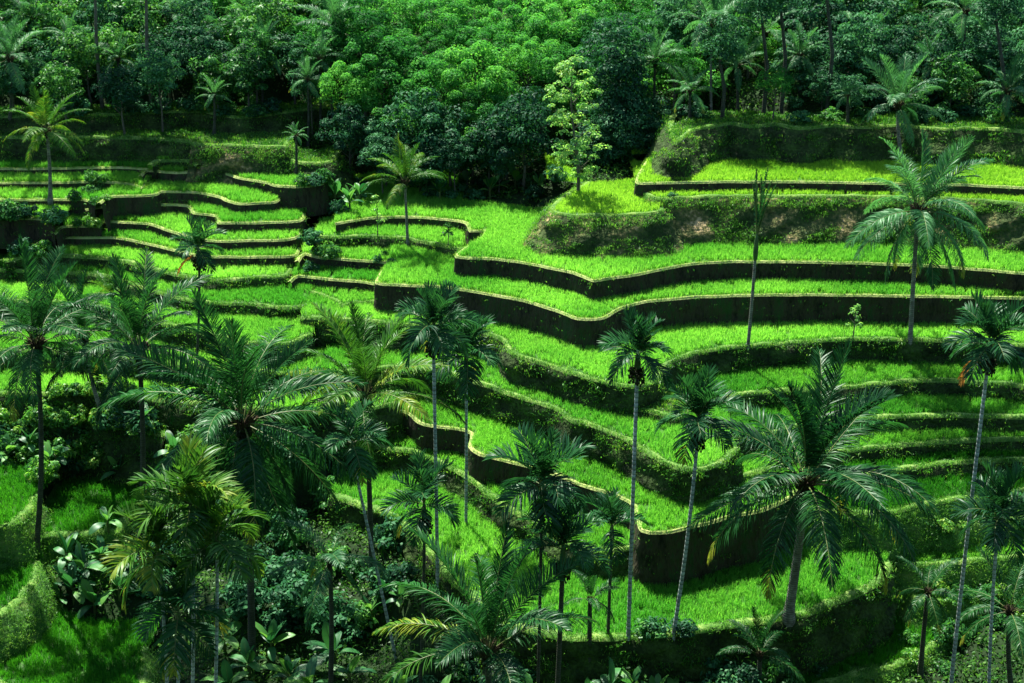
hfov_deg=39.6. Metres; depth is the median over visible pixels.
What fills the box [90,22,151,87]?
broadleaf tree
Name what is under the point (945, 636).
shrub
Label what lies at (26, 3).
coconut palm
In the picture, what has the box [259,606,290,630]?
shrub
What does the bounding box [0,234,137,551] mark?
coconut palm
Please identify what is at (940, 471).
terrace
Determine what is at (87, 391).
shrub
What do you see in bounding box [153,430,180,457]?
banana plant
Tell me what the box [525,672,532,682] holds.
banana plant
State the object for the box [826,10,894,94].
broadleaf tree
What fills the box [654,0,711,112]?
broadleaf tree
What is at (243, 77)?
broadleaf tree
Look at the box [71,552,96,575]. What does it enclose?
shrub
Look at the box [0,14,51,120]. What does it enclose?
coconut palm
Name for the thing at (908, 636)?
shrub
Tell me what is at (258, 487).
shrub
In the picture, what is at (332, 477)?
shrub
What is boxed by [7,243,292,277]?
rice
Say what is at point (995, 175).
rice
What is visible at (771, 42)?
broadleaf tree
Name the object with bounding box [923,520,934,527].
shrub
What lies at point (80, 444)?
shrub
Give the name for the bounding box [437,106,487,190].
broadleaf tree
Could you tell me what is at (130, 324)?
coconut palm
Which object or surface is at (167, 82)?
broadleaf tree
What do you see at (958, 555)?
rice
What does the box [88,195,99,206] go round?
shrub
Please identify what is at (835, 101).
shrub
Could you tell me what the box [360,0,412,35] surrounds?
broadleaf tree
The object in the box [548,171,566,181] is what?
shrub
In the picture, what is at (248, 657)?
banana plant
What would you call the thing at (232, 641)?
banana plant
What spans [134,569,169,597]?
shrub
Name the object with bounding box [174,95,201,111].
shrub
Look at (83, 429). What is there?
shrub
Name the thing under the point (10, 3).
broadleaf tree
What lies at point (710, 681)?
shrub
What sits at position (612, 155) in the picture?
broadleaf tree
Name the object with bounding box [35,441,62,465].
banana plant
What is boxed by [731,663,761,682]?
shrub
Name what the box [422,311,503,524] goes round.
areca palm
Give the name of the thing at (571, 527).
areca palm
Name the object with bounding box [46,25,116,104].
broadleaf tree
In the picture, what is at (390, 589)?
banana plant
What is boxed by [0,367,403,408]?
rice
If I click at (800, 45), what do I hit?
coconut palm
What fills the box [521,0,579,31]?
broadleaf tree
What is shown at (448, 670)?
shrub
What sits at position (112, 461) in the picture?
banana plant
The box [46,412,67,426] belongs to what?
shrub
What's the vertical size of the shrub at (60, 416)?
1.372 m
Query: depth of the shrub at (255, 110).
125.25 m
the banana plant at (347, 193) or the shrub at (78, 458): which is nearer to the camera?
the shrub at (78, 458)
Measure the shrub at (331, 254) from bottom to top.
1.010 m
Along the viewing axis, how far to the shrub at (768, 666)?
82.49 m
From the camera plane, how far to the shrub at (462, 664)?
84.84 m
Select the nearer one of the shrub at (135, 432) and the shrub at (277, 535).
the shrub at (277, 535)
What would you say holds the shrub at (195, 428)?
on the ground at (306, 496)
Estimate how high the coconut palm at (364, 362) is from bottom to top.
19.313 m
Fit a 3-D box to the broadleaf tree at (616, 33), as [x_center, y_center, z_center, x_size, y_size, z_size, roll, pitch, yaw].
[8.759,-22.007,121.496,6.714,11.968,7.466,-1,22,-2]
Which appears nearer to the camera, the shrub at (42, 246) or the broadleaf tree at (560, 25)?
the shrub at (42, 246)
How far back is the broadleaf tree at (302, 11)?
135.46 m
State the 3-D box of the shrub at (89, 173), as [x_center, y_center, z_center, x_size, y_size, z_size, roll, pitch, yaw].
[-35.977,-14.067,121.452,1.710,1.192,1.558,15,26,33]
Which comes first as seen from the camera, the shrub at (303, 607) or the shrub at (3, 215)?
the shrub at (303, 607)
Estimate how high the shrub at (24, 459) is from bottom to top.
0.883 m
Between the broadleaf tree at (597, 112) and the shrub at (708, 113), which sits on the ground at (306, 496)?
the broadleaf tree at (597, 112)
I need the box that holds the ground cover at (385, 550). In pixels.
[1,0,1023,682]
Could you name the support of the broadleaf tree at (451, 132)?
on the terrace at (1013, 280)
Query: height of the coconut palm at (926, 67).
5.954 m
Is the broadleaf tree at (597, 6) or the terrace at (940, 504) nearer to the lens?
the terrace at (940, 504)
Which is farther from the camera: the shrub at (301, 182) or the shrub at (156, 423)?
the shrub at (301, 182)
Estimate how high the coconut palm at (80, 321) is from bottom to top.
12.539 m
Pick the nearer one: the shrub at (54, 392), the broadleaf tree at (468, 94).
the shrub at (54, 392)
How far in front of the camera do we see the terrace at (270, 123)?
126.59 m
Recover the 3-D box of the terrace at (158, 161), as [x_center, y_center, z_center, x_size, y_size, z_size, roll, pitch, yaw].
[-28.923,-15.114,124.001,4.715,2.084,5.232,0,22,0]
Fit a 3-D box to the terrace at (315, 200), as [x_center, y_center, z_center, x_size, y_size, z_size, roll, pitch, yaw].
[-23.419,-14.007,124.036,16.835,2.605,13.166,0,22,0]
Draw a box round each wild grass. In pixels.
[0,91,358,117]
[1,126,207,141]
[10,419,168,436]
[190,126,298,146]
[292,143,342,163]
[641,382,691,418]
[657,100,1023,141]
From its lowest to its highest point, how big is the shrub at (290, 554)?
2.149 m
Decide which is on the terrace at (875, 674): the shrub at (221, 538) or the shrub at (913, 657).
the shrub at (913, 657)
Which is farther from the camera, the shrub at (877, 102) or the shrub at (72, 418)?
the shrub at (877, 102)
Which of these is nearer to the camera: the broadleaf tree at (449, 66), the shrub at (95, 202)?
the shrub at (95, 202)
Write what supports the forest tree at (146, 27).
on the terrace at (270, 123)
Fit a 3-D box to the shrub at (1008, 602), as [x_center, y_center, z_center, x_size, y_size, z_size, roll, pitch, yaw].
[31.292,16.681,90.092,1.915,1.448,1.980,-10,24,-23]
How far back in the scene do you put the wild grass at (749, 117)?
117.61 m
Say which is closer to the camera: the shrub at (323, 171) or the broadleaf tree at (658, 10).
the shrub at (323, 171)
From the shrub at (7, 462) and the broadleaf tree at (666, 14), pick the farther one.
the broadleaf tree at (666, 14)
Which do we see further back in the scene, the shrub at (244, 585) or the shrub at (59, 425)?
the shrub at (59, 425)
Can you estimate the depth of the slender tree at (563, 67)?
109.99 m
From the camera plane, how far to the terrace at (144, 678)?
87.00 m
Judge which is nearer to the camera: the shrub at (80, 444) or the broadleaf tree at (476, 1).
the shrub at (80, 444)
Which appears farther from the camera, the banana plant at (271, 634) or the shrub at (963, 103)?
the shrub at (963, 103)
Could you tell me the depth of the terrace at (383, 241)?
114.21 m
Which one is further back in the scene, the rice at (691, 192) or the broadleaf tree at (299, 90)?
the broadleaf tree at (299, 90)
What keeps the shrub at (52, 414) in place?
on the terrace at (132, 466)
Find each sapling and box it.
[370,194,385,236]
[441,222,453,246]
[845,304,862,337]
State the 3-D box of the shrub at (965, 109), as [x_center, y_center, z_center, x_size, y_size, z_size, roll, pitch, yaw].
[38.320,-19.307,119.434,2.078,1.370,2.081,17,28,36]
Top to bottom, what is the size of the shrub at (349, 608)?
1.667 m
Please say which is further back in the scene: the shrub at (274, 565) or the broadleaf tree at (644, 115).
the broadleaf tree at (644, 115)
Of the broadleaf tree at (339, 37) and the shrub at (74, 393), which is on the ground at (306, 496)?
the broadleaf tree at (339, 37)
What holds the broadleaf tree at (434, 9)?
on the ground at (306, 496)
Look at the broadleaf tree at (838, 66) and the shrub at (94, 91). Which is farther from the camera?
the shrub at (94, 91)
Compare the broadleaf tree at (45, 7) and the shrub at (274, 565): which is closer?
the shrub at (274, 565)
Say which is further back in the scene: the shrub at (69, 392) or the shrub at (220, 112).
the shrub at (220, 112)
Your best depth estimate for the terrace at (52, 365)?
104.64 m
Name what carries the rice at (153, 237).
on the terrace at (222, 260)
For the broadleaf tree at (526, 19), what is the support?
on the ground at (306, 496)
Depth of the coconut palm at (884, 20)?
126.11 m
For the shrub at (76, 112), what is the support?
on the terrace at (270, 123)
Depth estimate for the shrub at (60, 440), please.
100.75 m
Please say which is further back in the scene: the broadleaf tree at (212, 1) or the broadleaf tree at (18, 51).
the broadleaf tree at (212, 1)
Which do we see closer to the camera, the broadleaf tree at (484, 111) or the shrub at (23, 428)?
the shrub at (23, 428)
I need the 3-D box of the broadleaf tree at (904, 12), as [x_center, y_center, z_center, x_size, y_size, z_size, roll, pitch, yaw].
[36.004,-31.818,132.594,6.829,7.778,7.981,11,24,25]
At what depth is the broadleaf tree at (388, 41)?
123.93 m
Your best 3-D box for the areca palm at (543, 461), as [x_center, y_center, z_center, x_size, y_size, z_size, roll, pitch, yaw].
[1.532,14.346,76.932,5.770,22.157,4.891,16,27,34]
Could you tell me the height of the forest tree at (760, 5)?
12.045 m
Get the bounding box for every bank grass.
[0,494,1023,682]
[186,141,1023,258]
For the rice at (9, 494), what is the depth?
96.55 m
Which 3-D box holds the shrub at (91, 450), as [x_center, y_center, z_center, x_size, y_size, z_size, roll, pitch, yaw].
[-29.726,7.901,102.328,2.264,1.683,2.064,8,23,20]
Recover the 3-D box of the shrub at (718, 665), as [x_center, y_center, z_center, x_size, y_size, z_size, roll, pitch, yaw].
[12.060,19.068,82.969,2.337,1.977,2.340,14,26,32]
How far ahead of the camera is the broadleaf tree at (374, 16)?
126.95 m
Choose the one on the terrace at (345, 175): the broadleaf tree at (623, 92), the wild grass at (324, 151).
the wild grass at (324, 151)
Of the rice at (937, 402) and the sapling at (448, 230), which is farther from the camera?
the sapling at (448, 230)
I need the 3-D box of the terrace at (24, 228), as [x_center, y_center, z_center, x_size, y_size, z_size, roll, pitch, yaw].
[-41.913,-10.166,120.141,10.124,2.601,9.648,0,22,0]
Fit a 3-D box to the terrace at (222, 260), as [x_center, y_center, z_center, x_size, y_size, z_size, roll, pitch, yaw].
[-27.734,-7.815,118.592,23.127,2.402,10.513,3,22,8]
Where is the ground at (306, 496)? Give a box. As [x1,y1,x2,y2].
[0,0,1023,682]
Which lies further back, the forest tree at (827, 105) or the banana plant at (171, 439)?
the forest tree at (827, 105)
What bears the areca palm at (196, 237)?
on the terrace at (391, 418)
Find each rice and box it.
[0,158,150,168]
[0,170,151,184]
[0,185,107,200]
[0,253,310,305]
[0,278,314,341]
[0,317,326,370]
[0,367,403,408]
[0,459,60,524]
[0,544,47,608]
[0,606,161,682]
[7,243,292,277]
[22,204,71,216]
[44,474,139,531]
[63,210,302,239]
[102,227,296,255]
[105,179,277,202]
[147,159,309,185]
[156,155,177,158]
[163,199,306,221]
[287,282,373,302]
[292,262,383,280]
[300,292,1023,383]
[301,243,390,260]
[315,215,465,246]
[320,342,736,465]
[330,463,889,633]
[334,169,1023,278]
[378,240,1023,318]
[382,434,629,546]
[401,397,799,531]
[545,152,662,213]
[630,145,1023,185]
[630,158,1023,202]
[682,358,1023,393]
[729,391,1023,436]
[739,425,1023,471]
[788,613,934,682]
[809,467,1023,509]
[841,447,1023,469]
[905,540,1023,560]
[916,581,1023,597]
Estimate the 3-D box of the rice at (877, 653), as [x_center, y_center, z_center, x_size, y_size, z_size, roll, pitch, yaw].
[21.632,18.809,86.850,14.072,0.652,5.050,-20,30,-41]
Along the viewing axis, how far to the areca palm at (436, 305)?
81.25 m
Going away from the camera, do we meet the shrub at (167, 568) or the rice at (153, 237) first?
the shrub at (167, 568)
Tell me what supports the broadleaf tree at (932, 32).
on the ground at (306, 496)
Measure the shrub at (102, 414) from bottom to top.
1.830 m
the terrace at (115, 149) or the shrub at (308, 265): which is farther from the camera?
the terrace at (115, 149)
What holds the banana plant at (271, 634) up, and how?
on the ground at (306, 496)
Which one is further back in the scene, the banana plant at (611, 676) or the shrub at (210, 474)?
the shrub at (210, 474)
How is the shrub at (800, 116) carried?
on the terrace at (842, 147)
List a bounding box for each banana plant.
[0,433,16,461]
[18,427,38,451]
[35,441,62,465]
[36,445,70,470]
[52,560,95,605]
[52,583,68,604]
[53,428,70,443]
[53,531,77,567]
[67,540,106,579]
[77,578,108,618]
[88,534,111,564]
[89,505,121,534]
[100,570,128,604]
[101,456,130,479]
[120,553,150,576]
[123,402,151,426]
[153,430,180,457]
[196,618,241,654]
[200,659,254,682]
[229,637,266,678]
[255,619,295,661]
[259,655,312,682]
[283,654,333,682]
[302,621,359,665]
[328,177,352,204]
[334,655,376,682]
[338,185,363,208]
[347,182,373,202]
[360,595,383,621]
[373,575,398,602]
[386,582,411,613]
[391,667,418,682]
[408,175,431,192]
[429,180,447,198]
[441,674,450,682]
[478,174,507,199]
[501,163,522,188]
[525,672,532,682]
[533,172,545,188]
[585,677,600,682]
[600,657,620,682]
[619,666,640,682]
[641,673,667,682]
[666,677,692,682]
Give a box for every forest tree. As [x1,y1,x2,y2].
[94,0,103,108]
[145,0,152,109]
[690,12,752,117]
[734,0,798,113]
[768,0,789,113]
[825,0,833,108]
[969,0,1023,104]
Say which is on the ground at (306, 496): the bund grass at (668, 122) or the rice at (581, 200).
the bund grass at (668, 122)
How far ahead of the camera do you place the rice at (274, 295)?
109.90 m
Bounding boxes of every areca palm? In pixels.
[99,483,223,682]
[124,554,231,682]
[126,430,249,682]
[162,478,270,682]
[169,213,227,367]
[267,519,391,682]
[317,397,396,659]
[379,448,462,682]
[394,278,482,600]
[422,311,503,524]
[483,420,595,682]
[512,488,611,682]
[581,485,652,633]
[598,304,674,640]
[654,362,743,640]
[746,168,776,350]
[940,287,1023,682]
[948,459,1023,682]
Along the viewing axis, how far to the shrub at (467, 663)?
84.82 m
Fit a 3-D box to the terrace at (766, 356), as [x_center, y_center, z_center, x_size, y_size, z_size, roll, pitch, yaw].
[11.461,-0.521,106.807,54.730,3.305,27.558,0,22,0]
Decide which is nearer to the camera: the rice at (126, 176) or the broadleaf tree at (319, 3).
the rice at (126, 176)
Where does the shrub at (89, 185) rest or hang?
on the terrace at (73, 204)
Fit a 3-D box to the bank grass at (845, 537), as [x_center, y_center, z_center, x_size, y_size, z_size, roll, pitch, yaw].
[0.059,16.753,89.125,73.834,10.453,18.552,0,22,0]
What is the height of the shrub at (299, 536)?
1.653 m
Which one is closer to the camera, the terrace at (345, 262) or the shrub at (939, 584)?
the shrub at (939, 584)
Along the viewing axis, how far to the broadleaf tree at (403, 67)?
125.10 m
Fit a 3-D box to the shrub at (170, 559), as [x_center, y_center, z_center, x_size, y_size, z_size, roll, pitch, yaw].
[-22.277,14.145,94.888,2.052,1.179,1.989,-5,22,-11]
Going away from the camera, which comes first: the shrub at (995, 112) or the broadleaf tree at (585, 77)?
the shrub at (995, 112)
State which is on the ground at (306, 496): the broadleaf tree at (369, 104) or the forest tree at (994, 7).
the forest tree at (994, 7)
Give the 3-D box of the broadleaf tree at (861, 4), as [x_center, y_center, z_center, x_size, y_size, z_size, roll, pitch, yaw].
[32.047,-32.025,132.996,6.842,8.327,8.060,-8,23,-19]
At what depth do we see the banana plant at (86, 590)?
91.38 m
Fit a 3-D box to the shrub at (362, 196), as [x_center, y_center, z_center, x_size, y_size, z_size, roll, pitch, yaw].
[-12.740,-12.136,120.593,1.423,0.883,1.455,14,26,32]
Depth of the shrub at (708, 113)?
118.46 m
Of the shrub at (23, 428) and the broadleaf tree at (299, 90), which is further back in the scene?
the broadleaf tree at (299, 90)
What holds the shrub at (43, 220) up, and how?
on the terrace at (24, 228)
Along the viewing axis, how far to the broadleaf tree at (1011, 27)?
126.58 m
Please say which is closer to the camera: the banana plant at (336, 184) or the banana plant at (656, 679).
the banana plant at (656, 679)
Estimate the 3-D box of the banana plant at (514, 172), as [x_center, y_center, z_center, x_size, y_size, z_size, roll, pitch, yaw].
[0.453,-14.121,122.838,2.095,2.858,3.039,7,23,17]
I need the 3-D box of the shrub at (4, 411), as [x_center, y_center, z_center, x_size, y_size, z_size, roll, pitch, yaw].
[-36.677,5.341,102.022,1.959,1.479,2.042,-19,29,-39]
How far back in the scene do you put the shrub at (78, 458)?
101.87 m
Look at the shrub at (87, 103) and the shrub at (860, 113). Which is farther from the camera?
the shrub at (87, 103)
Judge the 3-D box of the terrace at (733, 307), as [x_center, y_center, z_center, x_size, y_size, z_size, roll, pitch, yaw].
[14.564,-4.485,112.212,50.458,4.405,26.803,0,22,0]
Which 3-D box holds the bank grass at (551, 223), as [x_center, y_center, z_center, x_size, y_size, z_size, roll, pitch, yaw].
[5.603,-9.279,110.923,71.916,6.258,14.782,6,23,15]
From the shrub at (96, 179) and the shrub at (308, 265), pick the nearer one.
the shrub at (308, 265)
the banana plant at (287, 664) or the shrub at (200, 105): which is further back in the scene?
the shrub at (200, 105)
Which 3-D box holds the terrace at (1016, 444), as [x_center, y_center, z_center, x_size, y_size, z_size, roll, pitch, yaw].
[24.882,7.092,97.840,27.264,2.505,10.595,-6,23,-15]
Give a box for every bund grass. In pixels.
[0,98,1023,533]
[0,233,1023,682]
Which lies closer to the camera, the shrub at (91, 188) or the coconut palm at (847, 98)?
the coconut palm at (847, 98)
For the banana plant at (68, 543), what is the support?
on the ground at (306, 496)
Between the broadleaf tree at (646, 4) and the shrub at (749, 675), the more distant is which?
the broadleaf tree at (646, 4)
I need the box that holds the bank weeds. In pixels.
[0,106,1023,682]
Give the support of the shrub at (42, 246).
on the terrace at (169, 277)
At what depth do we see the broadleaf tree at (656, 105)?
120.25 m
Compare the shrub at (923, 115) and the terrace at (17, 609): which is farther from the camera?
the shrub at (923, 115)
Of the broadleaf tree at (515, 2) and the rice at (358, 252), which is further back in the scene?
the broadleaf tree at (515, 2)
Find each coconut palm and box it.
[0,0,59,59]
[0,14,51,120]
[0,83,88,204]
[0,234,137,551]
[29,268,121,406]
[42,11,92,77]
[45,247,221,558]
[87,29,141,81]
[88,265,141,363]
[96,287,366,665]
[148,0,207,68]
[175,10,227,71]
[184,0,235,29]
[194,75,233,134]
[218,0,271,46]
[226,13,295,104]
[257,0,310,53]
[276,299,465,580]
[282,121,308,174]
[285,54,324,149]
[293,0,385,100]
[295,28,345,137]
[359,132,445,246]
[373,519,597,682]
[557,563,620,661]
[624,25,687,114]
[663,63,717,118]
[667,0,757,110]
[684,337,939,626]
[713,34,764,110]
[715,607,804,682]
[737,3,800,77]
[771,23,828,93]
[802,0,872,48]
[830,78,865,122]
[841,52,947,161]
[843,128,994,364]
[866,7,902,65]
[897,556,968,679]
[903,32,957,97]
[924,0,1004,78]
[952,546,1023,682]
[970,53,1023,121]
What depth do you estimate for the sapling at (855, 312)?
101.34 m
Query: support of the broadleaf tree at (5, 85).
on the terrace at (270, 123)
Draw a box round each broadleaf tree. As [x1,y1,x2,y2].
[0,0,36,22]
[0,6,48,50]
[0,20,33,107]
[0,61,35,100]
[15,0,90,63]
[19,32,94,93]
[32,61,84,124]
[33,0,86,28]
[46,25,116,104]
[62,0,126,43]
[70,0,143,57]
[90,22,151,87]
[90,64,147,134]
[104,0,178,47]
[124,0,176,26]
[126,27,181,94]
[126,46,186,131]
[160,0,222,78]
[166,23,234,102]
[169,0,229,24]
[187,53,242,107]
[195,13,244,68]
[203,0,271,18]
[220,53,275,106]
[224,0,302,69]
[226,28,282,102]
[242,0,309,25]
[263,31,317,103]
[277,0,365,48]
[277,15,326,88]
[285,60,330,133]
[288,23,360,119]
[308,0,386,91]
[312,2,372,95]
[315,101,375,167]
[317,60,380,169]
[322,0,414,120]
[338,30,414,166]
[346,66,420,176]
[354,115,409,186]
[356,133,400,193]
[357,0,425,104]
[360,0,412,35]
[365,36,429,140]
[370,102,420,166]
[373,26,422,84]
[376,85,467,188]
[376,146,420,196]
[388,55,466,177]
[393,0,473,99]
[400,136,458,191]
[406,0,452,42]
[408,93,462,176]
[414,46,472,100]
[417,24,469,96]
[417,104,483,186]
[421,0,506,100]
[429,0,494,45]
[431,40,523,161]
[434,136,476,195]
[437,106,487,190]
[442,86,505,183]
[444,19,516,104]
[459,114,518,194]
[473,0,555,45]
[473,100,535,183]
[474,64,523,121]
[475,136,519,197]
[478,0,548,94]
[483,84,566,188]
[490,11,571,107]
[504,34,561,150]
[517,84,570,158]
[518,0,596,104]
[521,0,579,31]
[526,12,579,108]
[529,40,599,142]
[550,68,610,130]
[559,13,629,107]
[561,0,636,32]
[563,44,623,129]
[567,126,618,165]
[572,10,623,102]
[572,99,633,151]
[574,74,657,121]
[576,11,656,95]
[587,126,637,166]
[592,56,653,119]
[600,95,664,161]
[603,0,660,43]
[608,14,685,66]
[612,115,654,160]
[614,47,653,82]
[621,6,666,45]
[628,92,681,133]
[630,127,655,156]
[641,0,712,119]
[641,41,731,120]
[645,24,713,118]
[648,0,733,90]
[648,44,700,107]
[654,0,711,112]
[699,0,757,92]
[716,0,790,22]
[722,19,782,80]
[733,0,813,37]
[754,66,793,118]
[769,30,835,91]
[779,0,862,61]
[786,0,884,26]
[802,63,847,110]
[808,31,865,86]
[825,10,893,67]
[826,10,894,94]
[829,73,876,115]
[842,0,924,55]
[844,0,888,15]
[861,0,937,38]
[863,23,929,78]
[898,76,933,112]
[905,8,966,63]
[907,35,968,97]
[918,0,995,39]
[926,53,981,105]
[937,8,1005,67]
[956,25,1021,86]
[967,1,1023,24]
[970,0,1023,65]
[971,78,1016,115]
[983,24,1023,93]
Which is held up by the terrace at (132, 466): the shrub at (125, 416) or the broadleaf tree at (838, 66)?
the shrub at (125, 416)
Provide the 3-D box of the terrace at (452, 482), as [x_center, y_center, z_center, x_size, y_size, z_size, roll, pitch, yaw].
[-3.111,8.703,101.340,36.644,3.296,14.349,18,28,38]
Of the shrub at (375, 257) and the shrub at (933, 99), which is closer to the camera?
the shrub at (375, 257)
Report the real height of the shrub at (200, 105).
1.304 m
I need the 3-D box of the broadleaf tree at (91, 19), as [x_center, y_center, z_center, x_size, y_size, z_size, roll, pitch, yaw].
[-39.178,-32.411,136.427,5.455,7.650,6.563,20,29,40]
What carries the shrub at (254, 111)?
on the terrace at (270, 123)
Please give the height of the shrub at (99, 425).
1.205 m
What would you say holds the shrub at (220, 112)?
on the terrace at (270, 123)
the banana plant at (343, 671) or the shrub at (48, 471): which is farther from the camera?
the shrub at (48, 471)
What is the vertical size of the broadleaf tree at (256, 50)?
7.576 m
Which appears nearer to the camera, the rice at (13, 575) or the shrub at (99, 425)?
the rice at (13, 575)
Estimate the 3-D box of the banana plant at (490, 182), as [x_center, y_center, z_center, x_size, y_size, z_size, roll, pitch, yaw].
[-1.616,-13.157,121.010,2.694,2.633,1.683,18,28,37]
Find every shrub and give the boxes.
[0,80,25,96]
[0,198,17,220]
[0,199,16,220]
[0,202,28,220]
[0,407,16,427]
[0,415,10,433]
[0,431,25,453]
[0,456,20,469]
[1,202,20,217]
[3,60,38,77]
[6,236,34,255]
[8,419,26,436]
[8,423,29,436]
[10,210,25,220]
[15,202,41,219]
[15,452,35,461]
[16,440,38,458]
[16,445,38,458]
[21,397,60,426]
[24,426,50,443]
[24,456,59,483]
[24,457,51,469]
[27,416,47,426]
[29,240,56,256]
[31,403,60,423]
[37,205,69,224]
[39,208,66,223]
[40,211,65,225]
[43,406,58,425]
[44,382,67,398]
[44,437,73,460]
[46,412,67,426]
[47,90,69,104]
[50,89,82,118]
[53,408,71,423]
[54,406,75,428]
[57,560,90,582]
[58,405,74,425]
[60,382,83,395]
[60,450,85,472]
[61,381,80,396]
[62,401,89,423]
[64,434,97,458]
[65,95,90,116]
[65,195,82,201]
[67,189,81,200]
[69,451,86,467]
[70,104,90,117]
[70,407,89,425]
[70,422,91,435]
[71,539,90,554]
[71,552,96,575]
[72,217,84,227]
[74,382,90,396]
[76,453,96,469]
[79,71,102,86]
[79,183,93,192]
[80,374,108,395]
[82,444,103,465]
[84,93,98,102]
[84,169,97,183]
[84,218,94,227]
[84,442,103,460]
[86,185,98,192]
[86,218,103,227]
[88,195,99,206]
[88,409,114,425]
[89,406,115,420]
[91,87,106,97]
[92,406,114,424]
[93,413,110,430]
[94,174,104,182]
[97,193,112,200]
[98,173,110,182]
[98,404,128,429]
[102,405,127,430]
[103,63,135,86]
[103,543,134,563]
[107,379,136,400]
[111,379,137,395]
[112,96,135,110]
[113,413,132,431]
[114,413,136,430]
[115,100,137,114]
[116,580,138,594]
[118,406,158,437]
[124,412,158,435]
[125,558,153,580]
[126,99,150,113]
[127,414,155,431]
[129,413,161,433]
[133,553,156,566]
[134,417,159,433]
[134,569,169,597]
[144,95,172,113]
[147,567,170,583]
[150,542,171,560]
[153,534,179,551]
[163,546,185,564]
[165,442,180,461]
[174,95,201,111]
[177,424,196,441]
[182,424,205,442]
[190,83,212,100]
[194,98,212,112]
[194,500,238,533]
[197,462,215,477]
[206,432,238,455]
[209,533,239,558]
[213,580,261,616]
[216,104,233,116]
[219,101,236,111]
[221,85,238,100]
[222,584,273,621]
[224,575,263,596]
[237,91,259,103]
[239,104,268,118]
[241,104,269,116]
[242,477,272,499]
[243,541,274,567]
[245,98,261,106]
[245,103,261,116]
[248,427,296,465]
[250,489,272,513]
[253,499,280,521]
[255,97,282,112]
[258,555,300,586]
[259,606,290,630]
[263,439,297,464]
[264,581,307,617]
[266,520,287,548]
[266,572,296,592]
[266,611,302,631]
[267,571,313,607]
[270,506,309,529]
[274,463,296,478]
[279,426,316,466]
[279,518,313,547]
[281,548,310,575]
[284,590,316,612]
[293,173,310,187]
[297,172,324,187]
[297,227,323,246]
[297,558,335,585]
[302,260,319,272]
[302,590,350,632]
[308,174,324,185]
[308,475,335,498]
[309,243,321,254]
[312,491,328,510]
[314,241,340,259]
[315,168,334,183]
[316,540,349,576]
[318,171,332,183]
[323,391,349,410]
[324,247,339,258]
[329,199,349,213]
[334,621,368,644]
[337,599,367,632]
[338,556,368,577]
[345,600,380,630]
[352,193,365,200]
[354,177,366,184]
[357,565,399,597]
[367,513,404,551]
[372,255,382,263]
[387,560,420,582]
[415,674,441,682]
[421,182,443,196]
[443,189,459,199]
[444,665,471,681]
[449,659,474,682]
[451,182,468,194]
[454,660,481,682]
[457,654,482,678]
[463,187,485,200]
[478,672,508,682]
[499,670,524,682]
[507,661,536,682]
[523,183,545,199]
[543,164,563,181]
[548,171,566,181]
[630,617,668,641]
[640,616,670,638]
[667,191,677,197]
[668,617,698,637]
[677,101,707,118]
[696,109,714,118]
[699,671,730,682]
[700,654,737,680]
[708,670,736,682]
[727,669,761,682]
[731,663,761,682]
[733,669,760,682]
[756,656,784,682]
[777,675,799,682]
[785,96,803,108]
[785,110,811,122]
[785,666,796,679]
[809,662,827,677]
[817,106,843,121]
[823,92,851,108]
[850,105,870,117]
[866,89,889,101]
[869,92,886,106]
[875,107,891,115]
[896,628,920,646]
[898,647,927,665]
[911,109,933,122]
[922,89,943,104]
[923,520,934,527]
[930,100,953,117]
[930,108,957,123]
[931,577,956,595]
[931,617,968,640]
[931,626,952,645]
[932,517,954,533]
[934,658,950,675]
[941,95,960,107]
[942,591,964,605]
[950,99,973,110]
[951,583,974,601]
[956,103,980,116]
[956,519,971,528]
[959,626,975,642]
[972,86,996,98]
[972,583,997,600]
[973,106,987,116]
[980,545,997,556]
[985,102,1014,123]
[986,612,1006,630]
[987,581,1009,598]
[994,593,1022,614]
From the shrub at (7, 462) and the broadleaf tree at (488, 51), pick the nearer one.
the shrub at (7, 462)
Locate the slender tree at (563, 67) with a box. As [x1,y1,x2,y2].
[542,56,611,191]
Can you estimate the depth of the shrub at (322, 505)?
98.44 m
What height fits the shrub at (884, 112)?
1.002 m
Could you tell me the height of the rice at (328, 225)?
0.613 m
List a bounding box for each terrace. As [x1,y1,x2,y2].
[0,98,363,146]
[0,129,200,169]
[0,165,149,174]
[0,175,148,189]
[0,192,102,226]
[0,210,67,252]
[0,249,309,319]
[0,288,314,366]
[0,325,321,391]
[0,373,404,457]
[0,420,164,489]
[0,462,60,573]
[0,553,68,664]
[0,616,160,682]
[2,249,292,292]
[34,223,310,271]
[41,483,137,561]
[52,216,306,251]
[85,202,306,239]
[100,186,281,231]
[139,170,329,216]
[149,158,199,183]
[185,129,297,183]
[288,288,373,307]
[289,148,353,198]
[289,272,374,292]
[295,247,385,271]
[300,303,1023,417]
[312,221,461,255]
[321,354,743,507]
[326,442,628,581]
[327,469,899,682]
[335,180,1023,301]
[373,255,1023,350]
[402,402,802,587]
[523,170,684,261]
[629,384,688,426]
[632,166,1023,253]
[634,152,1023,196]
[641,103,1023,180]
[720,366,1023,414]
[730,399,1023,455]
[743,434,1023,486]
[795,476,1023,584]
[796,632,962,682]
[851,454,1023,489]
[893,546,1023,608]
[896,588,1023,637]
[912,515,1023,556]
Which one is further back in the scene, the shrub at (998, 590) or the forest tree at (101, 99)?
the forest tree at (101, 99)
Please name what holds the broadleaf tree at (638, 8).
on the ground at (306, 496)
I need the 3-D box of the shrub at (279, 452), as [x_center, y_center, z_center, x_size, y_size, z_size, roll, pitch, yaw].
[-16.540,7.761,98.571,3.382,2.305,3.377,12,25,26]
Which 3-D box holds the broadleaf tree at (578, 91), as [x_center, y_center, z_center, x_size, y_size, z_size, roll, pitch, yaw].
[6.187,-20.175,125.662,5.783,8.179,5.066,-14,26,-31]
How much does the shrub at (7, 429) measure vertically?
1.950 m

